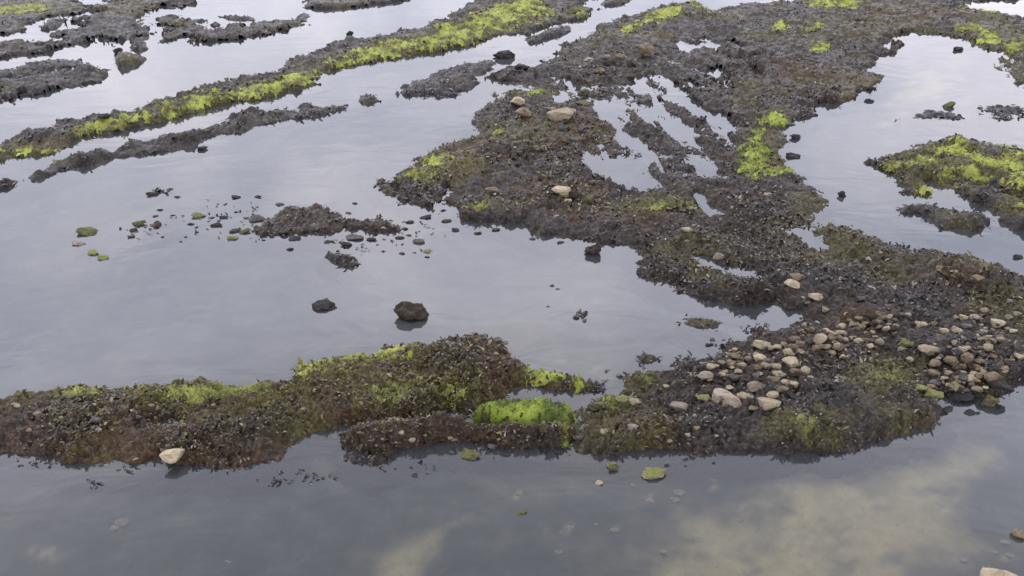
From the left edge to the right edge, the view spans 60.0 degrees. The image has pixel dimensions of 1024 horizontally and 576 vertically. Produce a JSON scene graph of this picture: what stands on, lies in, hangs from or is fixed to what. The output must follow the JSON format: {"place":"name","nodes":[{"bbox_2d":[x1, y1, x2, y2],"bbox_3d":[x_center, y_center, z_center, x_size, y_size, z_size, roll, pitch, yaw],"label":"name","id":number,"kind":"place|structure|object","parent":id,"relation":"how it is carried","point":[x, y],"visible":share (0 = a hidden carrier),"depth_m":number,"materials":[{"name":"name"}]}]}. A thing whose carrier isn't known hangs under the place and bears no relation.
{"place":"outdoors","nodes":[
{"label":"outdoors","id":0,"kind":"place"},
{"bbox_2d":[0,0,1023,575],"bbox_3d":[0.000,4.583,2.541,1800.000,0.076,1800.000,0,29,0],"label":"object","id":1,"kind":"structure","parent":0,"point":[212,302],"depth_m":9.99,"materials":[{"name":"liquid"}]},
{"bbox_2d":[0,178,29,208],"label":"rock ledge","id":2,"kind":"object","parent":1,"relation":"on","point":[13,191],"visible":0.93,"depth_m":13.01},
{"bbox_2d":[0,58,84,78],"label":"rock ledge","id":3,"kind":"object","parent":1,"relation":"on","point":[32,68],"visible":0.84,"depth_m":18.54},
{"bbox_2d":[0,0,95,40],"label":"rock ledge","id":4,"kind":"object","parent":1,"relation":"on","point":[18,16],"visible":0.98,"depth_m":23.16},
{"bbox_2d":[37,17,75,40],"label":"rock ledge","id":5,"kind":"object","parent":1,"relation":"on","point":[48,27],"visible":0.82,"depth_m":21.89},
{"bbox_2d":[0,62,115,113],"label":"rock ledge","id":6,"kind":"object","parent":1,"relation":"on","point":[84,77],"visible":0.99,"depth_m":17.52,"materials":[{"name":"stone"}]},
{"bbox_2d":[0,0,213,68],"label":"rock ledge","id":7,"kind":"object","parent":1,"relation":"on","point":[123,21],"visible":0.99,"depth_m":21.43,"materials":[{"name":"stone"}]},
{"bbox_2d":[114,518,129,525],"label":"stone","id":8,"kind":"object","parent":1,"relation":"on","point":[121,521],"visible":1,"depth_m":7.29,"materials":[{"name":"stone"}]},
{"bbox_2d":[110,51,158,82],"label":"rock ledge","id":9,"kind":"object","parent":1,"relation":"on","point":[128,66],"visible":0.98,"depth_m":18.89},
{"bbox_2d":[127,36,156,60],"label":"rock ledge","id":10,"kind":"object","parent":1,"relation":"on","point":[140,46],"visible":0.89,"depth_m":20.12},
{"bbox_2d":[140,220,191,249],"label":"rock ledge","id":11,"kind":"object","parent":1,"relation":"on","point":[154,240],"visible":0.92,"depth_m":11.85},
{"bbox_2d":[27,102,358,200],"bbox_3d":[-5.331,-2.611,15.169,5.954,0.538,1.592,-24,37,-36],"label":"rock ledge","id":12,"kind":"object","parent":1,"relation":"on","point":[247,126],"visible":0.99,"depth_m":14.52,"materials":[{"name":"stone"}]},
{"bbox_2d":[146,14,313,54],"bbox_3d":[-7.324,-6.208,21.706,4.553,0.491,3.236,4,29,8],"label":"rock ledge","id":13,"kind":"object","parent":1,"relation":"on","point":[197,30],"visible":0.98,"depth_m":21.49,"materials":[{"name":"stone"}]},
{"bbox_2d":[215,14,256,26],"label":"rock ledge","id":14,"kind":"object","parent":1,"relation":"on","point":[247,20],"visible":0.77,"depth_m":22.73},
{"bbox_2d":[0,0,607,177],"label":"rock ledge","id":15,"kind":"object","parent":1,"relation":"on","point":[468,26],"visible":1,"depth_m":18.08,"materials":[{"name":"plant"}]},
{"bbox_2d":[568,7,580,13],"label":"boulder","id":16,"kind":"object","parent":15,"relation":"on","point":[572,10],"visible":0.77,"depth_m":23.11,"materials":[{"name":"green stone"}]},
{"bbox_2d":[0,332,613,497],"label":"rock ledge","id":17,"kind":"object","parent":1,"relation":"on","point":[233,441],"visible":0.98,"depth_m":8.06,"materials":[{"name":"stone"}]},
{"bbox_2d":[89,416,101,422],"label":"stone","id":18,"kind":"object","parent":17,"relation":"on","point":[94,419],"visible":1,"depth_m":7.85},
{"bbox_2d":[159,448,184,463],"bbox_3d":[-2.892,1.423,7.564,0.159,0.098,0.187,10,31,18],"label":"boulder","id":19,"kind":"object","parent":17,"relation":"on","point":[171,456],"visible":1,"depth_m":7.51,"materials":[{"name":"stone"}]},
{"bbox_2d":[295,12,319,31],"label":"rock ledge","id":20,"kind":"object","parent":1,"relation":"on","point":[307,19],"visible":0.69,"depth_m":22.89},
{"bbox_2d":[250,203,416,255],"bbox_3d":[-2.415,-0.828,12.020,2.364,0.473,1.176,0,29,0],"label":"rock ledge","id":21,"kind":"object","parent":1,"relation":"on","point":[319,220],"visible":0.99,"depth_m":11.69,"materials":[{"name":"stone"}]},
{"bbox_2d":[316,251,376,291],"bbox_3d":[-2.093,-0.272,11.049,0.924,0.442,0.556,26,38,38],"label":"rock ledge","id":22,"kind":"object","parent":1,"relation":"on","point":[350,272],"visible":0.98,"depth_m":10.87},
{"bbox_2d":[301,0,430,18],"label":"rock ledge","id":23,"kind":"object","parent":1,"relation":"on","point":[322,7],"visible":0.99,"depth_m":24.14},
{"bbox_2d":[353,93,389,117],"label":"rock ledge","id":24,"kind":"object","parent":1,"relation":"on","point":[366,104],"visible":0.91,"depth_m":16.54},
{"bbox_2d":[330,452,413,498],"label":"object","id":25,"kind":"structure","parent":1,"relation":"on","point":[374,475],"depth_m":7.63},
{"bbox_2d":[361,178,415,211],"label":"rock ledge","id":26,"kind":"object","parent":1,"relation":"on","point":[380,198],"visible":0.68,"depth_m":12.88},
{"bbox_2d":[386,60,497,110],"bbox_3d":[-1.239,-4.170,18.043,1.653,0.480,3.430,13,32,22],"label":"rock ledge","id":27,"kind":"object","parent":1,"relation":"on","point":[456,85],"visible":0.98,"depth_m":17.26,"materials":[{"name":"stone"}]},
{"bbox_2d":[318,411,579,483],"bbox_3d":[-0.472,1.364,7.944,2.672,0.592,0.844,0,29,0],"label":"rock ledge","id":28,"kind":"object","parent":1,"relation":"on","point":[517,451],"visible":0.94,"depth_m":7.81,"materials":[{"name":"stone"}]},
{"bbox_2d":[466,396,576,425],"bbox_3d":[0.068,1.230,8.231,1.410,0.547,0.708,0,29,0],"label":"mossy boulder","id":29,"kind":"object","parent":1,"relation":"on","point":[525,411],"visible":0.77,"depth_m":8.02,"materials":[{"name":"plant"}]},
{"bbox_2d":[519,25,575,53],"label":"rock ledge","id":30,"kind":"object","parent":1,"relation":"on","point":[554,36],"visible":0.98,"depth_m":21.00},
{"bbox_2d":[596,0,638,14],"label":"rock ledge","id":31,"kind":"object","parent":1,"relation":"on","point":[611,7],"visible":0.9,"depth_m":24.31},
{"bbox_2d":[619,351,665,375],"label":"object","id":32,"kind":"object","parent":1,"relation":"on","point":[646,361],"visible":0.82,"depth_m":9.00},
{"bbox_2d":[365,0,1023,484],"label":"rock reef","id":33,"kind":"object","parent":1,"relation":"on","point":[861,410],"visible":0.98,"depth_m":11.75},
{"bbox_2d":[484,187,498,194],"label":"stone","id":34,"kind":"object","parent":33,"relation":"on","point":[492,190],"visible":0.99,"depth_m":12.54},
{"bbox_2d":[510,97,524,104],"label":"boulder","id":35,"kind":"object","parent":33,"relation":"on","point":[518,100],"visible":1,"depth_m":16.09,"materials":[{"name":"stone"}]},
{"bbox_2d":[514,63,529,69],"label":"boulder","id":36,"kind":"object","parent":33,"relation":"on","point":[519,66],"visible":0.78,"depth_m":18.17,"materials":[{"name":"stone"}]},
{"bbox_2d":[515,107,531,116],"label":"boulder","id":37,"kind":"object","parent":33,"relation":"on","point":[524,112],"visible":1,"depth_m":15.37,"materials":[{"name":"beige stone"}]},
{"bbox_2d":[546,107,573,120],"bbox_3d":[0.833,-3.017,15.402,0.472,0.222,0.380,-7,32,4],"label":"boulder","id":38,"kind":"object","parent":33,"relation":"on","point":[561,114],"visible":0.94,"depth_m":15.26,"materials":[{"name":"stone"}]},
{"bbox_2d":[552,185,570,193],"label":"stone","id":39,"kind":"object","parent":33,"relation":"on","point":[558,189],"visible":0.98,"depth_m":12.36,"materials":[{"name":"stone"}]},
{"bbox_2d":[580,194,594,204],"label":"boulder","id":40,"kind":"object","parent":33,"relation":"on","point":[589,199],"visible":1,"depth_m":12.33,"materials":[{"name":"green stone"}]},
{"bbox_2d":[587,401,605,410],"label":"boulder","id":41,"kind":"object","parent":33,"relation":"on","point":[594,406],"visible":1,"depth_m":8.19,"materials":[{"name":"green stone"}]},
{"bbox_2d":[603,58,615,66],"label":"boulder","id":42,"kind":"object","parent":33,"relation":"on","point":[609,62],"visible":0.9,"depth_m":18.47,"materials":[{"name":"grey stone"}]},
{"bbox_2d":[615,395,629,402],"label":"boulder","id":43,"kind":"object","parent":33,"relation":"on","point":[622,398],"visible":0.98,"depth_m":8.24,"materials":[{"name":"beige stone"}]},
{"bbox_2d":[629,398,640,404],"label":"stone","id":44,"kind":"object","parent":33,"relation":"on","point":[632,401],"visible":1,"depth_m":8.22,"materials":[{"name":"stone"}]},
{"bbox_2d":[638,43,654,56],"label":"boulder","id":45,"kind":"object","parent":33,"relation":"on","point":[645,49],"visible":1,"depth_m":19.12,"materials":[{"name":"beige stone"}]},
{"bbox_2d":[669,401,688,410],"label":"stone","id":46,"kind":"object","parent":33,"relation":"on","point":[680,406],"visible":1,"depth_m":8.15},
{"bbox_2d":[695,394,709,401],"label":"cobble","id":47,"kind":"object","parent":33,"relation":"on","point":[704,397],"visible":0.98,"depth_m":8.21,"materials":[{"name":"green stone"}]},
{"bbox_2d":[697,371,713,378],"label":"cobble","id":48,"kind":"object","parent":33,"relation":"on","point":[705,375],"visible":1,"depth_m":8.52,"materials":[{"name":"stone"}]},
{"bbox_2d":[712,252,723,259],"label":"boulder","id":49,"kind":"object","parent":33,"relation":"on","point":[718,256],"visible":1,"depth_m":10.74,"materials":[{"name":"stone"}]},
{"bbox_2d":[711,388,741,407],"bbox_3d":[1.998,1.037,8.231,0.295,0.132,0.199,12,31,21],"label":"boulder","id":50,"kind":"object","parent":33,"relation":"on","point":[719,394],"visible":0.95,"depth_m":8.20,"materials":[{"name":"stone"}]},
{"bbox_2d":[728,373,738,381],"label":"cobble","id":51,"kind":"object","parent":33,"relation":"on","point":[733,377],"visible":1,"depth_m":8.54,"materials":[{"name":"grey stone"}]},
{"bbox_2d":[737,392,753,400],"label":"boulder","id":52,"kind":"object","parent":33,"relation":"on","point":[741,395],"visible":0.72,"depth_m":8.26,"materials":[{"name":"stone"}]},
{"bbox_2d":[747,381,763,391],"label":"cobble","id":53,"kind":"object","parent":33,"relation":"on","point":[754,386],"visible":1,"depth_m":8.31,"materials":[{"name":"stone"}]},
{"bbox_2d":[753,354,765,361],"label":"cobble","id":54,"kind":"object","parent":33,"relation":"on","point":[758,357],"visible":0.81,"depth_m":8.82,"materials":[{"name":"stone"}]},
{"bbox_2d":[753,340,770,349],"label":"cobble","id":55,"kind":"object","parent":33,"relation":"on","point":[760,344],"visible":1,"depth_m":9.05,"materials":[{"name":"stone"}]},
{"bbox_2d":[757,397,780,410],"bbox_3d":[2.341,1.050,8.079,0.191,0.101,0.182,-11,31,-20],"label":"boulder","id":56,"kind":"object","parent":33,"relation":"on","point":[766,404],"visible":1,"depth_m":8.02,"materials":[{"name":"stone"}]},
{"bbox_2d":[766,391,778,398],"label":"boulder","id":57,"kind":"object","parent":33,"relation":"on","point":[772,394],"visible":1,"depth_m":8.13,"materials":[{"name":"stone"}]},
{"bbox_2d":[772,371,786,378],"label":"cobble","id":58,"kind":"object","parent":33,"relation":"on","point":[776,373],"visible":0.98,"depth_m":8.46,"materials":[{"name":"stone"}]},
{"bbox_2d":[776,385,788,391],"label":"cobble","id":59,"kind":"object","parent":33,"relation":"on","point":[782,388],"visible":1,"depth_m":8.13,"materials":[{"name":"beige stone"}]},
{"bbox_2d":[783,348,794,355],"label":"cobble","id":60,"kind":"object","parent":33,"relation":"on","point":[788,352],"visible":0.97,"depth_m":8.77,"materials":[{"name":"stone"}]},
{"bbox_2d":[782,356,798,368],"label":"cobble","id":61,"kind":"object","parent":33,"relation":"on","point":[790,362],"visible":0.98,"depth_m":8.62,"materials":[{"name":"stone"}]},
{"bbox_2d":[784,279,799,288],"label":"boulder","id":62,"kind":"object","parent":33,"relation":"on","point":[792,283],"visible":1,"depth_m":10.06,"materials":[{"name":"stone"}]},
{"bbox_2d":[790,273,805,280],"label":"stone","id":63,"kind":"object","parent":33,"relation":"on","point":[797,276],"visible":0.98,"depth_m":10.21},
{"bbox_2d":[800,366,809,373],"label":"cobble","id":64,"kind":"object","parent":33,"relation":"on","point":[805,369],"visible":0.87,"depth_m":8.54,"materials":[{"name":"stone"}]},
{"bbox_2d":[808,293,822,300],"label":"boulder","id":65,"kind":"object","parent":33,"relation":"on","point":[816,296],"visible":1,"depth_m":9.92,"materials":[{"name":"stone"}]},
{"bbox_2d":[812,344,822,350],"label":"cobble","id":66,"kind":"object","parent":33,"relation":"on","point":[817,347],"visible":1,"depth_m":8.93,"materials":[{"name":"beige stone"}]},
{"bbox_2d":[813,333,826,343],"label":"cobble","id":67,"kind":"object","parent":33,"relation":"on","point":[821,338],"visible":1,"depth_m":8.96,"materials":[{"name":"stone"}]},
{"bbox_2d":[896,338,913,346],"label":"boulder","id":68,"kind":"object","parent":33,"relation":"on","point":[904,342],"visible":1,"depth_m":8.98,"materials":[{"name":"green stone"}]},
{"bbox_2d":[918,344,938,355],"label":"boulder","id":69,"kind":"object","parent":33,"relation":"on","point":[927,349],"visible":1,"depth_m":8.80,"materials":[{"name":"stone"}]},
{"bbox_2d":[928,369,937,375],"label":"cobble","id":70,"kind":"object","parent":33,"relation":"on","point":[932,372],"visible":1,"depth_m":8.59,"materials":[{"name":"beige stone"}]},
{"bbox_2d":[924,387,943,400],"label":"cobble","id":71,"kind":"object","parent":33,"relation":"on","point":[933,394],"visible":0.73,"depth_m":8.31,"materials":[{"name":"green stone"}]},
{"bbox_2d":[928,359,940,366],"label":"cobble","id":72,"kind":"object","parent":33,"relation":"on","point":[934,363],"visible":1,"depth_m":8.67,"materials":[{"name":"beige stone"}]},
{"bbox_2d":[943,356,956,363],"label":"cobble","id":73,"kind":"object","parent":33,"relation":"on","point":[946,359],"visible":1,"depth_m":8.70,"materials":[{"name":"beige stone"}]},
{"bbox_2d":[949,381,959,391],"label":"cobble","id":74,"kind":"object","parent":33,"relation":"on","point":[954,386],"visible":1,"depth_m":8.34,"materials":[{"name":"green stone"}]},
{"bbox_2d":[951,347,961,354],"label":"cobble","id":75,"kind":"object","parent":33,"relation":"on","point":[956,351],"visible":1,"depth_m":8.72,"materials":[{"name":"grey stone"}]},
{"bbox_2d":[949,392,974,401],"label":"boulder","id":76,"kind":"object","parent":33,"relation":"on","point":[960,397],"visible":0.97,"depth_m":8.37,"materials":[{"name":"stone"}]},
{"bbox_2d":[958,374,967,380],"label":"cobble","id":77,"kind":"object","parent":33,"relation":"on","point":[963,377],"visible":1,"depth_m":8.48,"materials":[{"name":"grey stone"}]},
{"bbox_2d":[960,352,973,362],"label":"cobble","id":78,"kind":"object","parent":33,"relation":"on","point":[967,357],"visible":1,"depth_m":8.63,"materials":[{"name":"beige stone"}]},
{"bbox_2d":[983,343,992,350],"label":"cobble","id":79,"kind":"object","parent":33,"relation":"on","point":[987,347],"visible":1,"depth_m":8.85,"materials":[{"name":"stone"}]},
{"bbox_2d":[984,371,1002,382],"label":"cobble","id":80,"kind":"object","parent":33,"relation":"on","point":[990,376],"visible":0.99,"depth_m":8.40,"materials":[{"name":"beige stone"}]},
{"bbox_2d":[990,318,1005,328],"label":"cobble","id":81,"kind":"object","parent":33,"relation":"on","point":[1002,323],"visible":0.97,"depth_m":9.37,"materials":[{"name":"stone"}]},
{"bbox_2d":[989,380,1012,390],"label":"boulder","id":82,"kind":"object","parent":33,"relation":"on","point":[998,384],"visible":1,"depth_m":8.34,"materials":[{"name":"stone"}]},
{"bbox_2d":[660,313,732,351],"bbox_3d":[2.046,0.472,9.770,0.744,0.379,0.634,19,34,30],"label":"rock ledge","id":83,"kind":"object","parent":1,"relation":"on","point":[694,334],"visible":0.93,"depth_m":9.60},
{"bbox_2d":[878,109,966,134],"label":"rock ledge","id":84,"kind":"object","parent":1,"relation":"on","point":[949,118],"visible":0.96,"depth_m":15.78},
{"bbox_2d":[851,133,1023,248],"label":"rock ledge","id":85,"kind":"object","parent":1,"relation":"on","point":[965,174],"visible":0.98,"depth_m":13.14,"materials":[{"name":"plant"}]},
{"bbox_2d":[882,202,992,253],"bbox_3d":[5.933,-0.950,12.207,1.151,0.505,1.368,-20,35,-31],"label":"rock ledge","id":86,"kind":"object","parent":1,"relation":"on","point":[944,228],"visible":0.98,"depth_m":11.83,"materials":[{"name":"stone"}]},
{"bbox_2d":[968,104,1023,133],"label":"rock ledge","id":87,"kind":"object","parent":1,"relation":"on","point":[981,114],"visible":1,"depth_m":16.01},
{"label":"water","id":88,"kind":"structure","parent":0,"visible":0},
{"bbox_2d":[16,456,132,486],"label":"seaweed crumbs","id":89,"kind":"object","parent":88,"relation":"on","point":[87,479],"visible":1,"depth_m":7.56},
{"bbox_2d":[75,227,98,235],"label":"stone","id":90,"kind":"object","parent":88,"relation":"on","point":[87,231],"visible":1,"depth_m":11.58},
{"bbox_2d":[97,255,108,260],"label":"stone","id":91,"kind":"object","parent":88,"relation":"on","point":[102,257],"visible":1,"depth_m":10.95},
{"bbox_2d":[152,187,173,192],"bbox_3d":[-5.062,-1.405,12.821,0.332,0.068,0.175,7,30,13],"label":"seaweed strand","id":92,"kind":"object","parent":88,"relation":"on","point":[161,190],"visible":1,"depth_m":12.82},
{"bbox_2d":[191,212,205,218],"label":"stone","id":93,"kind":"object","parent":88,"relation":"on","point":[197,215],"visible":1,"depth_m":12.04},
{"bbox_2d":[249,215,265,221],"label":"stone","id":94,"kind":"object","parent":88,"relation":"on","point":[254,218],"visible":0.99,"depth_m":11.94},
{"bbox_2d":[119,199,445,252],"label":"seaweed scraps","id":95,"kind":"object","parent":88,"relation":"on","point":[120,228],"visible":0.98,"depth_m":11.70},
{"bbox_2d":[288,235,300,241],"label":"stone","id":96,"kind":"object","parent":88,"relation":"on","point":[293,238],"visible":1,"depth_m":11.43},
{"bbox_2d":[256,469,336,485],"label":"seaweed crumbs","id":97,"kind":"object","parent":88,"relation":"on","point":[275,481],"visible":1,"depth_m":7.42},
{"bbox_2d":[312,298,336,311],"bbox_3d":[-2.098,0.195,9.920,0.277,0.097,0.196,-6,37,-10],"label":"boulder","id":98,"kind":"object","parent":88,"relation":"on","point":[325,304],"visible":1,"depth_m":9.88,"materials":[{"name":"stone"}]},
{"bbox_2d":[346,234,363,239],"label":"stone","id":99,"kind":"object","parent":88,"relation":"on","point":[353,237],"visible":1,"depth_m":11.43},
{"bbox_2d":[393,301,429,323],"bbox_3d":[-1.104,0.260,9.719,0.378,0.272,0.232,-5,26,3],"label":"boulder","id":100,"kind":"object","parent":88,"relation":"in","point":[409,312],"visible":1,"depth_m":9.66,"materials":[{"name":"brown stone"}]},
{"bbox_2d":[458,449,479,459],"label":"stone","id":101,"kind":"object","parent":88,"relation":"on","point":[466,454],"visible":1,"depth_m":7.66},
{"bbox_2d":[493,50,514,58],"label":"boulder","id":102,"kind":"object","parent":88,"relation":"on","point":[506,54],"visible":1,"depth_m":19.30,"materials":[{"name":"stone"}]},
{"bbox_2d":[394,448,638,469],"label":"seaweed crumbs","id":103,"kind":"object","parent":88,"relation":"on","point":[480,452],"visible":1,"depth_m":7.70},
{"bbox_2d":[573,309,587,320],"bbox_3d":[0.773,0.298,9.758,0.172,0.042,0.233,14,32,24],"label":"seaweed clump","id":104,"kind":"object","parent":88,"relation":"on","point":[583,314],"visible":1,"depth_m":9.76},
{"bbox_2d":[577,88,589,96],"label":"boulder","id":105,"kind":"object","parent":88,"relation":"on","point":[584,92],"visible":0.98,"depth_m":16.95,"materials":[{"name":"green stone"}]},
{"bbox_2d":[584,243,600,253],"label":"boulder","id":106,"kind":"object","parent":88,"relation":"on","point":[594,249],"visible":1,"depth_m":11.03,"materials":[{"name":"brown stone"}]},
{"bbox_2d":[609,464,618,471],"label":"stone","id":107,"kind":"object","parent":88,"relation":"on","point":[613,467],"visible":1,"depth_m":7.51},
{"bbox_2d":[641,467,666,479],"bbox_3d":[1.195,1.556,7.457,0.222,0.090,0.120,-1,29,-1],"label":"stone","id":108,"kind":"object","parent":88,"relation":"on","point":[650,473],"visible":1,"depth_m":7.43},
{"bbox_2d":[605,323,770,377],"bbox_3d":[1.928,0.676,9.063,2.052,0.051,0.472,-15,32,-25],"label":"seaweed drift","id":109,"kind":"object","parent":88,"relation":"on","point":[687,359],"visible":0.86,"depth_m":9.20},
{"bbox_2d":[786,152,800,160],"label":"stone","id":110,"kind":"object","parent":88,"relation":"on","point":[791,156],"visible":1,"depth_m":14.02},
{"bbox_2d":[942,101,955,107],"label":"stone","id":111,"kind":"object","parent":88,"relation":"on","point":[949,104],"visible":1,"depth_m":16.28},
{"bbox_2d":[981,395,999,406],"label":"boulder","id":112,"kind":"object","parent":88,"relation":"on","point":[990,401],"visible":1,"depth_m":8.30,"materials":[{"name":"green stone"}]},
{"bbox_2d":[979,568,1017,575],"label":"boulder","id":113,"kind":"object","parent":88,"relation":"on","point":[990,572],"visible":1,"depth_m":6.42,"materials":[{"name":"stone"}]},
{"bbox_2d":[1011,529,1023,537],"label":"boulder","id":114,"kind":"object","parent":88,"relation":"on","point":[1019,533],"visible":1,"depth_m":6.83,"materials":[{"name":"beige stone"}]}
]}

